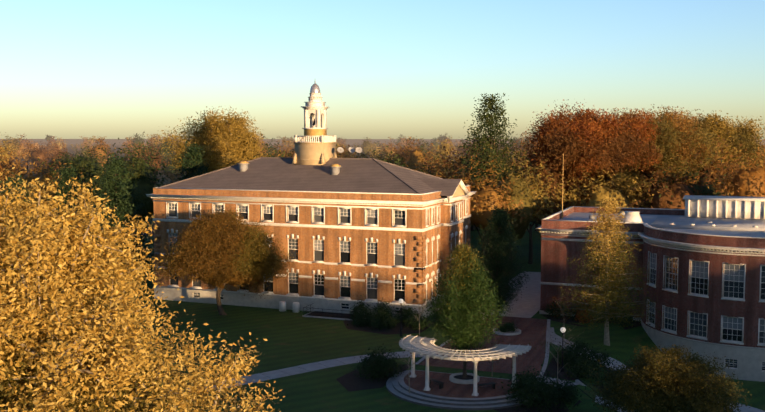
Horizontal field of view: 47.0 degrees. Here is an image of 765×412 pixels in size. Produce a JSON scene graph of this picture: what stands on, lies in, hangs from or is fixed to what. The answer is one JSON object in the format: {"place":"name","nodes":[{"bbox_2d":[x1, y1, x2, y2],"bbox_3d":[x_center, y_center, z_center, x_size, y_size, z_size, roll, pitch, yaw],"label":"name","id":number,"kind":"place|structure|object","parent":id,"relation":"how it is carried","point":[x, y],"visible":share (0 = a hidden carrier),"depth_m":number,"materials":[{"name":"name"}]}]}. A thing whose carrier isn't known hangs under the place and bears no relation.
{"place":"outdoors","nodes":[
{"label":"outdoors","id":0,"kind":"place"},
{"bbox_2d":[0,139,764,411],"bbox_3d":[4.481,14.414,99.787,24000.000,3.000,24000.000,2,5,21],"label":"ground","id":1,"kind":"structure","parent":0,"point":[293,338],"depth_m":88.71,"materials":[{"name":"green plant"}]},
{"bbox_2d":[0,172,46,272],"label":"evergreen tree","id":2,"kind":"object","parent":1,"relation":"on","point":[13,183],"visible":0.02,"depth_m":110.62,"materials":[{"name":"green plant"}]},
{"bbox_2d":[47,165,97,246],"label":"evergreen tree","id":3,"kind":"object","parent":1,"relation":"on","point":[71,171],"visible":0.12,"depth_m":128.16,"materials":[{"name":"green plant"}]},
{"bbox_2d":[88,154,153,284],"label":"evergreen tree","id":4,"kind":"object","parent":1,"relation":"on","point":[117,193],"visible":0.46,"depth_m":118.16,"materials":[{"name":"green plant"}]},
{"bbox_2d":[0,167,284,411],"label":"golden tree","id":5,"kind":"object","parent":1,"relation":"on","point":[69,342],"visible":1,"depth_m":38.04,"materials":[{"name":"yellow plant"}]},
{"bbox_2d":[151,141,209,252],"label":"evergreen tree","id":6,"kind":"object","parent":1,"relation":"on","point":[191,152],"visible":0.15,"depth_m":131.84,"materials":[{"name":"green plant"}]},
{"bbox_2d":[152,106,270,177],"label":"tree","id":7,"kind":"object","parent":1,"relation":"on","point":[228,141],"visible":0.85,"depth_m":145.69,"materials":[{"name":"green plant"}]},
{"bbox_2d":[152,207,294,314],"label":"tree","id":8,"kind":"object","parent":1,"relation":"on","point":[221,250],"visible":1,"depth_m":98.84,"materials":[{"name":"orange plant"}]},
{"bbox_2d":[53,201,481,234],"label":"neighbourhood houses","id":9,"kind":"structure","parent":1,"relation":"on","point":[152,232],"depth_m":197.68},
{"bbox_2d":[279,301,299,312],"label":"service tanks","id":10,"kind":"object","parent":1,"relation":"on","point":[296,306],"visible":1,"depth_m":104.21,"materials":[{"name":"grey metal"}]},
{"bbox_2d":[146,157,475,318],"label":"building","id":11,"kind":"structure","parent":1,"relation":"on","point":[352,230],"depth_m":104.74,"materials":[{"name":"brick"}]},
{"bbox_2d":[292,82,336,164],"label":"cupola tower","id":12,"kind":"structure","parent":11,"relation":"on","point":[315,144],"depth_m":112.62,"materials":[{"name":"white paint"}]},
{"bbox_2d":[337,147,361,152],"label":"satellite dishes","id":13,"kind":"object","parent":11,"relation":"on","point":[350,149],"visible":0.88,"depth_m":112.60,"materials":[{"name":"white metal"}]},
{"bbox_2d":[302,303,364,319],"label":"areaway railing","id":14,"kind":"object","parent":1,"relation":"on","point":[330,315],"visible":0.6,"depth_m":101.51,"materials":[{"name":"metal"}]},
{"bbox_2d":[0,132,764,272],"bbox_3d":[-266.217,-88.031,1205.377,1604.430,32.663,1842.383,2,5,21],"label":"tree line","id":15,"kind":"object","parent":1,"relation":"on","point":[536,198],"visible":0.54,"depth_m":143.93,"materials":[{"name":"orange plant"}]},
{"bbox_2d":[399,298,402,336],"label":"lamp post","id":16,"kind":"object","parent":1,"relation":"on","point":[401,302],"visible":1,"depth_m":91.26,"materials":[{"name":"black metal"}]},
{"bbox_2d":[132,271,764,411],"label":"walkway","id":17,"kind":"structure","parent":1,"relation":"on","point":[523,311],"depth_m":84.77,"materials":[{"name":"concrete"},{"name":"brick"}]},
{"bbox_2d":[386,334,535,409],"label":"pergola","id":18,"kind":"object","parent":1,"relation":"on","point":[457,391],"visible":0.85,"depth_m":69.98,"materials":[{"name":"stone"}]},
{"bbox_2d":[429,378,496,390],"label":"benches","id":19,"kind":"object","parent":18,"relation":"on","point":[440,383],"visible":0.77,"depth_m":70.58,"materials":[{"name":"brown"}]},
{"bbox_2d":[419,242,509,377],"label":"tree","id":20,"kind":"object","parent":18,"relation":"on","point":[463,310],"visible":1,"depth_m":71.66,"materials":[{"name":"green plant"}]},
{"bbox_2d":[336,294,641,411],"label":"shrubs","id":21,"kind":"object","parent":1,"relation":"on","point":[375,371],"visible":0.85,"depth_m":76.12,"materials":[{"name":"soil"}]},
{"bbox_2d":[560,327,565,371],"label":"lamp post","id":22,"kind":"object","parent":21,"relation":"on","point":[562,329],"visible":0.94,"depth_m":77.50,"materials":[{"name":"black metal"}]},
{"bbox_2d":[454,93,529,258],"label":"pine tree","id":23,"kind":"object","parent":1,"relation":"on","point":[484,141],"visible":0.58,"depth_m":147.64,"materials":[{"name":"green plant"}]},
{"bbox_2d":[474,203,530,317],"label":"columnar tree","id":24,"kind":"object","parent":1,"relation":"on","point":[498,263],"visible":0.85,"depth_m":99.65,"materials":[{"name":"green plant"}]},
{"bbox_2d":[517,99,662,204],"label":"oak tree","id":25,"kind":"object","parent":1,"relation":"on","point":[593,140],"visible":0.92,"depth_m":146.34,"materials":[{"name":"orange plant"}]},
{"bbox_2d":[559,196,660,345],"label":"larch tree","id":26,"kind":"object","parent":1,"relation":"on","point":[608,269],"visible":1,"depth_m":86.84,"materials":[{"name":"yellow plant"}]},
{"bbox_2d":[535,195,764,381],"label":"auditorium building","id":27,"kind":"structure","parent":1,"relation":"on","point":[701,258],"depth_m":90.69,"materials":[{"name":"brick"}]},
{"bbox_2d":[562,154,563,218],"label":"flag pole","id":28,"kind":"object","parent":27,"relation":"on","point":[562,195],"visible":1,"depth_m":111.80,"materials":[{"name":"gold metal"}]},
{"bbox_2d":[586,343,751,411],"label":"tree","id":29,"kind":"object","parent":1,"relation":"on","point":[652,381],"visible":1,"depth_m":59.38,"materials":[{"name":"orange plant"}]},
{"bbox_2d":[611,104,727,205],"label":"oak tree","id":30,"kind":"object","parent":1,"relation":"on","point":[676,139],"visible":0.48,"depth_m":153.06,"materials":[{"name":"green plant"}]},
{"bbox_2d":[676,110,764,175],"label":"oak tree","id":31,"kind":"object","parent":1,"relation":"on","point":[738,134],"visible":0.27,"depth_m":167.09,"materials":[{"name":"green plant"}]},
{"bbox_2d":[0,0,764,138],"label":"sky","id":32,"kind":"structure","parent":0,"point":[70,69],"materials":[{"name":"blue"}]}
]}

